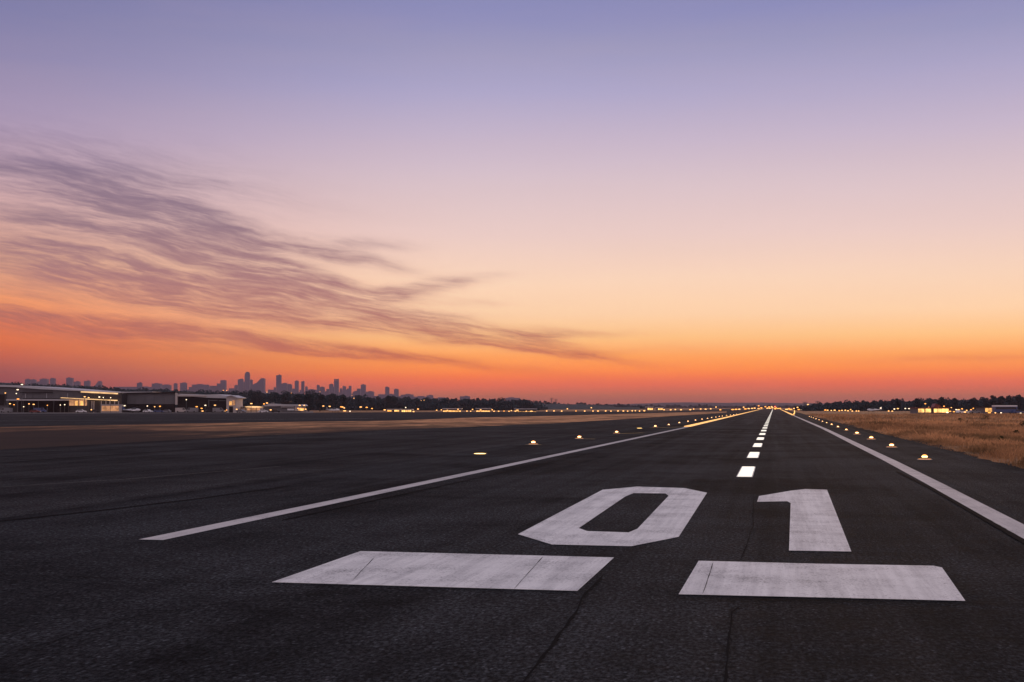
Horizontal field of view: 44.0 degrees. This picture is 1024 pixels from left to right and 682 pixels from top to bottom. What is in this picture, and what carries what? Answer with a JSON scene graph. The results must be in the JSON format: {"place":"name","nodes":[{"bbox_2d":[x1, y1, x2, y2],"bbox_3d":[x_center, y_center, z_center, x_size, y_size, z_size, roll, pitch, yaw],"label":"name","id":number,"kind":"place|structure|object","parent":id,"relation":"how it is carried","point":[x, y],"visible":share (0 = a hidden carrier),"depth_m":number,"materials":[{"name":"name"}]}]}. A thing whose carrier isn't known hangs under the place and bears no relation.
{"place":"outdoors","nodes":[
{"label":"outdoors","id":0,"kind":"place"},
{"bbox_2d":[25,379,31,384],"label":"skyscraper","id":1,"kind":"structure","parent":0,"point":[28,381],"depth_m":6038.19,"materials":[{"name":"concrete"}]},
{"bbox_2d":[39,379,48,384],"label":"skyscraper","id":2,"kind":"structure","parent":0,"point":[44,381],"depth_m":6307.41,"materials":[{"name":"concrete"}]},
{"bbox_2d":[50,378,55,385],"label":"skyscraper","id":3,"kind":"structure","parent":0,"point":[53,381],"depth_m":6449.49,"materials":[{"name":"concrete"}]},
{"bbox_2d":[66,377,73,385],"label":"skyscraper","id":4,"kind":"structure","parent":0,"point":[69,380],"depth_m":6085.07,"materials":[{"name":"concrete"}]},
{"bbox_2d":[84,380,90,385],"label":"skyscraper","id":5,"kind":"structure","parent":0,"point":[87,382],"depth_m":6359.05,"materials":[{"name":"concrete"}]},
{"bbox_2d":[115,387,136,389],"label":"city block","id":6,"kind":"structure","parent":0,"point":[126,388],"depth_m":6250.53,"materials":[{"name":"concrete"}]},
{"bbox_2d":[0,411,312,412],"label":"apron","id":7,"kind":"object","parent":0,"point":[175,412],"visible":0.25,"depth_m":596.65,"materials":[{"name":"grey asphalt"}]},
{"bbox_2d":[0,408,12,412],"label":"parked van","id":8,"kind":"object","parent":7,"relation":"on","point":[8,410],"visible":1,"depth_m":573.17,"materials":[{"name":"grey metal"}]},
{"bbox_2d":[33,408,46,412],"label":"parked van","id":9,"kind":"object","parent":7,"relation":"on","point":[43,410],"visible":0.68,"depth_m":574.27,"materials":[{"name":"blue metal"}]},
{"bbox_2d":[0,385,117,412],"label":"gabled hangar","id":10,"kind":"structure","parent":7,"relation":"on","point":[54,399],"depth_m":598.89,"materials":[{"name":"metal"}]},
{"bbox_2d":[0,394,5,404],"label":"side door","id":11,"kind":"structure","parent":10,"relation":"in","point":[2,396],"depth_m":598.83,"materials":[{"name":"black"}]},
{"bbox_2d":[69,391,126,412],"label":"office block","id":12,"kind":"structure","parent":7,"relation":"on","point":[96,402],"depth_m":587.28,"materials":[{"name":"yellow glass"}]},
{"bbox_2d":[101,404,122,412],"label":"kiosk","id":13,"kind":"object","parent":7,"relation":"on","point":[115,408],"visible":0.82,"depth_m":577.05,"materials":[{"name":"yellow glass"}]},
{"bbox_2d":[122,406,139,412],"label":"light aircraft","id":14,"kind":"object","parent":7,"relation":"on","point":[131,409],"visible":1,"depth_m":564.54,"materials":[{"name":"white metal"}]},
{"bbox_2d":[124,392,228,412],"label":"open hangar","id":15,"kind":"structure","parent":7,"relation":"on","point":[141,401],"depth_m":595.55,"materials":[{"name":"metal"}]},
{"bbox_2d":[175,408,185,412],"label":"parked van","id":16,"kind":"object","parent":7,"relation":"on","point":[177,410],"visible":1,"depth_m":578.08,"materials":[{"name":"white metal"}]},
{"bbox_2d":[186,408,197,412],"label":"parked van","id":17,"kind":"object","parent":7,"relation":"on","point":[189,410],"visible":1,"depth_m":576.15,"materials":[{"name":"grey metal"}]},
{"bbox_2d":[212,408,224,412],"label":"parked van","id":18,"kind":"object","parent":7,"relation":"on","point":[214,410],"visible":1,"depth_m":576.14,"materials":[{"name":"grey metal"}]},
{"bbox_2d":[226,395,245,412],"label":"gabled shed","id":19,"kind":"structure","parent":7,"relation":"on","point":[234,403],"depth_m":589.36,"materials":[{"name":"grey metal"}]},
{"bbox_2d":[240,406,262,411],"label":"pavilion","id":20,"kind":"structure","parent":7,"relation":"on","point":[253,408],"depth_m":598.95,"materials":[{"name":"metal"}]},
{"bbox_2d":[152,383,161,388],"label":"skyscraper","id":21,"kind":"structure","parent":0,"point":[157,386],"depth_m":6462.20,"materials":[{"name":"concrete"}]},
{"bbox_2d":[162,384,171,389],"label":"skyscraper","id":22,"kind":"structure","parent":0,"point":[165,386],"depth_m":6598.77,"materials":[{"name":"concrete"}]},
{"bbox_2d":[180,382,186,390],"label":"skyscraper","id":23,"kind":"structure","parent":0,"point":[183,386],"depth_m":6378.61,"materials":[{"name":"concrete"}]},
{"bbox_2d":[192,384,208,391],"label":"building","id":24,"kind":"structure","parent":0,"point":[197,387],"depth_m":6497.39,"materials":[{"name":"concrete"}]},
{"bbox_2d":[209,386,216,392],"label":"city block","id":25,"kind":"structure","parent":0,"point":[213,388],"depth_m":6663.91,"materials":[{"name":"concrete"}]},
{"bbox_2d":[217,380,226,392],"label":"skyscraper","id":26,"kind":"structure","parent":0,"point":[221,385],"depth_m":6647.58,"materials":[{"name":"concrete"}]},
{"bbox_2d":[238,379,243,391],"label":"skyscraper","id":27,"kind":"structure","parent":0,"point":[240,385],"depth_m":6428.78,"materials":[{"name":"concrete"}]},
{"bbox_2d":[245,372,250,391],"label":"skyscraper","id":28,"kind":"structure","parent":0,"point":[247,381],"depth_m":6568.04,"materials":[{"name":"concrete"}]},
{"bbox_2d":[252,378,265,393],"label":"skyscraper","id":29,"kind":"structure","parent":0,"point":[260,384],"depth_m":6327.27,"materials":[{"name":"concrete"}]},
{"bbox_2d":[276,375,281,393],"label":"skyscraper","id":30,"kind":"structure","parent":0,"point":[278,382],"depth_m":6614.37,"materials":[{"name":"concrete"}]},
{"bbox_2d":[281,383,287,393],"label":"skyscraper","id":31,"kind":"structure","parent":0,"point":[284,386],"depth_m":6248.92,"materials":[{"name":"concrete"}]},
{"bbox_2d":[262,401,307,411],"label":"banded building","id":32,"kind":"structure","parent":0,"point":[284,407],"depth_m":609.11,"materials":[{"name":"grey glass"}]},
{"bbox_2d":[295,380,298,393],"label":"skyscraper","id":33,"kind":"structure","parent":0,"point":[296,386],"depth_m":6527.34,"materials":[{"name":"concrete"}]},
{"bbox_2d":[292,393,302,403],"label":"broadleaf tree","id":34,"kind":"object","parent":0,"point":[297,397],"visible":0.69,"depth_m":757.78,"materials":[{"name":"green plant"}]},
{"bbox_2d":[301,381,304,393],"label":"skyscraper","id":35,"kind":"structure","parent":0,"point":[302,385],"depth_m":6664.85,"materials":[{"name":"concrete"}]},
{"bbox_2d":[0,382,639,408],"bbox_3d":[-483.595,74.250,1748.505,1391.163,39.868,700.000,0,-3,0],"label":"hills","id":36,"kind":"structure","parent":0,"point":[569,406],"depth_m":1609.01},
{"bbox_2d":[320,387,324,394],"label":"skyscraper","id":37,"kind":"structure","parent":0,"point":[322,390],"depth_m":6572.11,"materials":[{"name":"concrete"}]},
{"bbox_2d":[329,384,333,393],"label":"skyscraper","id":38,"kind":"structure","parent":0,"point":[331,386],"depth_m":6710.78,"materials":[{"name":"concrete"}]},
{"bbox_2d":[334,379,338,395],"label":"skyscraper","id":39,"kind":"structure","parent":0,"point":[336,384],"depth_m":6347.36,"materials":[{"name":"concrete"}]},
{"bbox_2d":[347,386,351,396],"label":"skyscraper","id":40,"kind":"structure","parent":0,"point":[349,389],"depth_m":6258.58,"materials":[{"name":"concrete"}]},
{"bbox_2d":[354,389,360,396],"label":"skyscraper","id":41,"kind":"structure","parent":0,"point":[358,392],"depth_m":6391.00,"materials":[{"name":"concrete"}]},
{"bbox_2d":[0,411,717,426],"bbox_3d":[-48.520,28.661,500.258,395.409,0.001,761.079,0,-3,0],"label":"apron road","id":42,"kind":"structure","parent":0,"point":[35,419],"depth_m":345.95,"materials":[{"name":"grey asphalt"}]},
{"bbox_2d":[0,411,726,449],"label":"grass strip","id":43,"kind":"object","parent":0,"point":[30,437],"depth_m":152.68,"materials":[{"name":"brown plant"}]},
{"bbox_2d":[361,384,365,396],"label":"skyscraper","id":44,"kind":"structure","parent":0,"point":[363,388],"depth_m":6530.92,"materials":[{"name":"concrete"}]},
{"bbox_2d":[368,391,373,397],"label":"city block","id":45,"kind":"structure","parent":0,"point":[371,394],"depth_m":6660.92,"materials":[{"name":"concrete"}]},
{"bbox_2d":[0,408,757,485],"bbox_3d":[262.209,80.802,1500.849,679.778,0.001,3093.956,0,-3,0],"label":"taxiway","id":46,"kind":"structure","parent":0,"point":[40,469],"depth_m":77.48,"materials":[{"name":"grey asphalt"}]},
{"bbox_2d":[373,394,384,398],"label":"city block","id":47,"kind":"structure","parent":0,"point":[382,396],"depth_m":6440.90,"materials":[{"name":"concrete"}]},
{"bbox_2d":[0,408,762,517],"bbox_3d":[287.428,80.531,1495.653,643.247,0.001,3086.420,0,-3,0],"label":"taxiway lane","id":48,"kind":"structure","parent":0,"point":[19,500],"depth_m":49.52,"materials":[{"name":"grey asphalt"}]},
{"bbox_2d":[385,387,388,395],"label":"skyscraper","id":49,"kind":"structure","parent":0,"point":[386,391],"depth_m":6306.48,"materials":[{"name":"concrete"}]},
{"bbox_2d":[394,389,398,398],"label":"skyscraper","id":50,"kind":"structure","parent":0,"point":[396,392],"depth_m":6442.26,"materials":[{"name":"concrete"}]},
{"bbox_2d":[401,409,413,411],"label":"lit building","id":51,"kind":"structure","parent":0,"point":[406,410],"depth_m":648.88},
{"bbox_2d":[0,408,1023,681],"bbox_3d":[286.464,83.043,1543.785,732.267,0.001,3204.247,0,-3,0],"label":"runway","id":52,"kind":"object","parent":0,"point":[638,616],"visible":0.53,"depth_m":19.01,"materials":[{"name":"black asphalt"}]},
{"bbox_2d":[1,486,287,520],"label":"paving seam","id":53,"kind":"object","parent":52,"relation":"on","point":[142,505],"visible":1,"depth_m":33.35,"materials":[{"name":"black asphalt"}]},
{"bbox_2d":[143,427,686,539],"bbox_3d":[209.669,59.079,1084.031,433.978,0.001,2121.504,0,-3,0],"label":"edge line","id":54,"kind":"object","parent":52,"relation":"on","point":[218,525],"visible":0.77,"depth_m":34.78,"materials":[{"name":"paint"}]},
{"bbox_2d":[273,551,613,590],"bbox_3d":[-0.894,3.652,20.316,4.584,0.004,4.128,-1,-3,12],"label":"threshold bar","id":55,"kind":"object","parent":52,"relation":"on","point":[500,571],"visible":1,"depth_m":19.95,"materials":[{"name":"white paint"}]},
{"bbox_2d":[523,575,602,681],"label":"pavement crack","id":56,"kind":"object","parent":52,"relation":"on","point":[555,638],"visible":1,"depth_m":14.34,"materials":[{"name":"black asphalt"}]},
{"bbox_2d":[519,487,706,545],"bbox_3d":[3.084,4.285,32.456,3.267,0.004,17.708,-1,-3,11],"label":"runway digit","id":57,"kind":"object","parent":52,"relation":"on","point":[670,516],"visible":1,"depth_m":28.67,"materials":[{"name":"white paint"}]},
{"bbox_2d":[724,604,751,681],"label":"pavement crack","id":58,"kind":"object","parent":52,"relation":"on","point":[727,652],"visible":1,"depth_m":13.69,"materials":[{"name":"black asphalt"}]},
{"bbox_2d":[736,466,755,476],"bbox_3d":[9.440,5.242,50.944,0.600,0.023,8.100,-1,-3,12],"label":"centreline marking","id":59,"kind":"object","parent":52,"relation":"on","point":[746,471],"visible":1,"depth_m":50.58,"materials":[{"name":"white paint"}]},
{"bbox_2d":[741,501,753,557],"bbox_3d":[5.504,4.102,29.067,0.129,0.001,15.557,-1,-3,12],"label":"pavement crack","id":60,"kind":"object","parent":52,"relation":"on","point":[750,531],"visible":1,"depth_m":26.32,"materials":[{"name":"black asphalt"}]},
{"bbox_2d":[746,452,759,457],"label":"centreline marking","id":61,"kind":"object","parent":52,"relation":"on","point":[753,454],"visible":1,"depth_m":67.26,"materials":[{"name":"white paint"}]},
{"bbox_2d":[752,443,762,446],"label":"centreline marking","id":62,"kind":"object","parent":52,"relation":"on","point":[757,444],"visible":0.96,"depth_m":85.03,"materials":[{"name":"white paint"}]},
{"bbox_2d":[757,489,850,551],"bbox_3d":[7.017,4.234,31.494,2.004,0.004,17.669,-1,-3,13],"label":"runway digit","id":63,"kind":"object","parent":52,"relation":"on","point":[815,524],"visible":1,"depth_m":28.67,"materials":[{"name":"white paint"}]},
{"bbox_2d":[679,561,964,600],"bbox_3d":[4.648,3.589,19.112,4.047,0.004,3.901,-1,-3,10],"label":"threshold bar","id":64,"kind":"object","parent":52,"relation":"on","point":[905,582],"visible":1,"depth_m":18.81,"materials":[{"name":"white paint"}]},
{"bbox_2d":[697,596,1023,604],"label":"pavement crack","id":65,"kind":"object","parent":52,"relation":"on","point":[862,600],"visible":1,"depth_m":17.03,"materials":[{"name":"black asphalt"}]},
{"bbox_2d":[793,415,1023,538],"bbox_3d":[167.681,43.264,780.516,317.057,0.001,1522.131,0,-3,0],"label":"edge line","id":66,"kind":"object","parent":52,"relation":"on","point":[1006,522],"visible":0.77,"depth_m":37.56,"materials":[{"name":"paint"}]},
{"bbox_2d":[896,471,1023,542],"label":"pavement crack","id":67,"kind":"object","parent":52,"relation":"on","point":[1012,534],"visible":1,"depth_m":31.07,"materials":[{"name":"black asphalt"}]},
{"bbox_2d":[0,0,1023,404],"label":"sky","id":68,"kind":"structure","parent":0,"point":[591,202],"materials":[{"name":"orange"}]},
{"bbox_2d":[505,397,519,400],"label":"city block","id":69,"kind":"structure","parent":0,"point":[509,398],"depth_m":6467.48,"materials":[{"name":"concrete"}]},
{"bbox_2d":[306,408,1023,468],"bbox_3d":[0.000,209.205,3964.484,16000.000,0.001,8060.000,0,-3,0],"label":"ground","id":70,"kind":"structure","parent":0,"point":[798,411],"depth_m":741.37,"materials":[{"name":"brown plant"}]},
{"bbox_2d":[0,382,206,407],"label":"woods","id":71,"kind":"object","parent":70,"relation":"on","point":[117,389],"depth_m":1264.29,"materials":[{"name":"green plant"}]},
{"bbox_2d":[247,389,258,405],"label":"broadleaf tree","id":72,"kind":"object","parent":70,"relation":"on","point":[252,394],"visible":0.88,"depth_m":897.82,"materials":[{"name":"green plant"}]},
{"bbox_2d":[255,390,262,407],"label":"broadleaf tree","id":73,"kind":"object","parent":70,"relation":"on","point":[259,395],"visible":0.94,"depth_m":898.32,"materials":[{"name":"green plant"}]},
{"bbox_2d":[268,392,280,403],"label":"broadleaf tree","id":74,"kind":"object","parent":70,"relation":"on","point":[275,399],"visible":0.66,"depth_m":858.02,"materials":[{"name":"green plant"}]},
{"bbox_2d":[280,390,290,403],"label":"broadleaf tree","id":75,"kind":"object","parent":70,"relation":"on","point":[284,396],"visible":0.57,"depth_m":877.79,"materials":[{"name":"green plant"}]},
{"bbox_2d":[302,390,315,411],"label":"broadleaf tree","id":76,"kind":"object","parent":70,"relation":"on","point":[307,399],"visible":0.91,"depth_m":718.78,"materials":[{"name":"green plant"}]},
{"bbox_2d":[314,393,325,411],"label":"broadleaf tree","id":77,"kind":"object","parent":70,"relation":"on","point":[320,401],"visible":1,"depth_m":738.52,"materials":[{"name":"green plant"}]},
{"bbox_2d":[325,393,339,408],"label":"broadleaf tree","id":78,"kind":"object","parent":70,"relation":"on","point":[333,401],"visible":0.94,"depth_m":898.24,"materials":[{"name":"green plant"}]},
{"bbox_2d":[339,394,346,410],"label":"broadleaf tree","id":79,"kind":"object","parent":70,"relation":"on","point":[343,401],"visible":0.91,"depth_m":918.43,"materials":[{"name":"green plant"}]},
{"bbox_2d":[354,395,364,409],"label":"broadleaf tree","id":80,"kind":"object","parent":70,"relation":"on","point":[359,402],"visible":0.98,"depth_m":956.35,"materials":[{"name":"green plant"}]},
{"bbox_2d":[191,389,548,409],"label":"woods","id":81,"kind":"object","parent":70,"relation":"on","point":[377,403],"visible":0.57,"depth_m":980.31,"materials":[{"name":"green plant"}]},
{"bbox_2d":[383,395,395,409],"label":"broadleaf tree","id":82,"kind":"object","parent":70,"relation":"on","point":[389,400],"visible":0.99,"depth_m":957.92,"materials":[{"name":"green plant"}]},
{"bbox_2d":[442,408,462,411],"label":"lit building","id":83,"kind":"structure","parent":70,"relation":"on","point":[451,409],"depth_m":698.80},
{"bbox_2d":[475,408,491,411],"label":"lit building","id":84,"kind":"structure","parent":70,"relation":"on","point":[483,410],"depth_m":703.93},
{"bbox_2d":[515,409,536,411],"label":"lit building","id":85,"kind":"structure","parent":70,"relation":"on","point":[527,410],"depth_m":698.95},
{"bbox_2d":[535,400,645,408],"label":"woods","id":86,"kind":"object","parent":70,"relation":"on","point":[614,405],"visible":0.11,"depth_m":2177.84,"materials":[{"name":"green plant"}]},
{"bbox_2d":[641,404,806,407],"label":"woods","id":87,"kind":"object","parent":70,"relation":"on","point":[711,406],"visible":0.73,"depth_m":3174.07,"materials":[{"name":"green plant"}]},
{"bbox_2d":[895,398,901,410],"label":"broadleaf tree","id":88,"kind":"object","parent":70,"relation":"on","point":[897,403],"visible":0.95,"depth_m":818.16,"materials":[{"name":"green plant"}]},
{"bbox_2d":[793,395,1023,410],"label":"woods","id":89,"kind":"object","parent":70,"relation":"on","point":[864,405],"visible":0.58,"depth_m":843.26,"materials":[{"name":"green plant"}]},
{"bbox_2d":[912,398,922,407],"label":"broadleaf tree","id":90,"kind":"object","parent":70,"relation":"on","point":[916,403],"visible":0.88,"depth_m":818.02,"materials":[{"name":"green plant"}]},
{"bbox_2d":[923,404,949,413],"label":"lit building","id":91,"kind":"structure","parent":70,"relation":"on","point":[937,409],"depth_m":507.11,"materials":[{"name":"red paint"}]},
{"bbox_2d":[937,397,945,406],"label":"broadleaf tree","id":92,"kind":"object","parent":70,"relation":"on","point":[941,401],"visible":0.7,"depth_m":817.95,"materials":[{"name":"green plant"}]},
{"bbox_2d":[950,398,960,407],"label":"broadleaf tree","id":93,"kind":"object","parent":70,"relation":"on","point":[955,403],"visible":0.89,"depth_m":818.44,"materials":[{"name":"green plant"}]},
{"bbox_2d":[968,397,979,409],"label":"broadleaf tree","id":94,"kind":"object","parent":70,"relation":"on","point":[973,403],"visible":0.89,"depth_m":818.71,"materials":[{"name":"green plant"}]},
{"bbox_2d":[968,410,980,413],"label":"parked car","id":95,"kind":"object","parent":70,"relation":"on","point":[973,411],"visible":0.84,"depth_m":492.35,"materials":[{"name":"grey metal"}]},
{"bbox_2d":[976,407,994,413],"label":"lit building","id":96,"kind":"structure","parent":70,"relation":"on","point":[984,410],"depth_m":511.30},
{"bbox_2d":[982,398,989,406],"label":"broadleaf tree","id":97,"kind":"object","parent":70,"relation":"on","point":[985,403],"visible":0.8,"depth_m":818.49,"materials":[{"name":"green plant"}]},
{"bbox_2d":[989,395,997,406],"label":"broadleaf tree","id":98,"kind":"object","parent":70,"relation":"on","point":[992,399],"visible":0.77,"depth_m":818.75,"materials":[{"name":"green plant"}]},
{"bbox_2d":[998,396,1005,404],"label":"broadleaf tree","id":99,"kind":"object","parent":70,"relation":"on","point":[1001,401],"visible":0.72,"depth_m":818.58,"materials":[{"name":"green plant"}]},
{"bbox_2d":[992,405,1016,413],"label":"parked coach","id":100,"kind":"object","parent":70,"relation":"on","point":[1002,408],"visible":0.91,"depth_m":490.05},
{"bbox_2d":[996,407,1015,408],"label":"windows","id":101,"kind":"structure","parent":100,"relation":"in","point":[996,407],"depth_m":490.07,"materials":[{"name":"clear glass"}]},
{"bbox_2d":[1006,396,1015,404],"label":"broadleaf tree","id":102,"kind":"object","parent":70,"relation":"on","point":[1009,399],"visible":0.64,"depth_m":817.62,"materials":[{"name":"green plant"}]},
{"bbox_2d":[1011,410,1023,413],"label":"parked car","id":103,"kind":"object","parent":70,"relation":"on","point":[1016,411],"visible":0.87,"depth_m":488.35,"materials":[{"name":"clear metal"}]},
{"bbox_2d":[1014,394,1023,409],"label":"broadleaf tree","id":104,"kind":"object","parent":70,"relation":"on","point":[1018,401],"visible":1,"depth_m":818.34,"materials":[{"name":"green plant"}]},
{"bbox_2d":[602,402,830,406],"bbox_3d":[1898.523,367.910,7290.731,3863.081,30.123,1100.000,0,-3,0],"label":"hills","id":105,"kind":"structure","parent":0,"point":[682,404],"depth_m":7072.45,"materials":[{"name":"black plant"}]},
{"bbox_2d":[781,409,1023,513],"bbox_3d":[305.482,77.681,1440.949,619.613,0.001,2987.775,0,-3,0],"label":"runway shoulder","id":106,"kind":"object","parent":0,"point":[986,481],"depth_m":53.54},
{"bbox_2d":[910,408,931,413],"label":"lit building","id":107,"kind":"structure","parent":0,"point":[919,410],"depth_m":504.26,"materials":[{"name":"red paint"}]},
{"bbox_2d":[949,408,960,412],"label":"lit building","id":108,"kind":"structure","parent":0,"point":[952,409],"depth_m":518.45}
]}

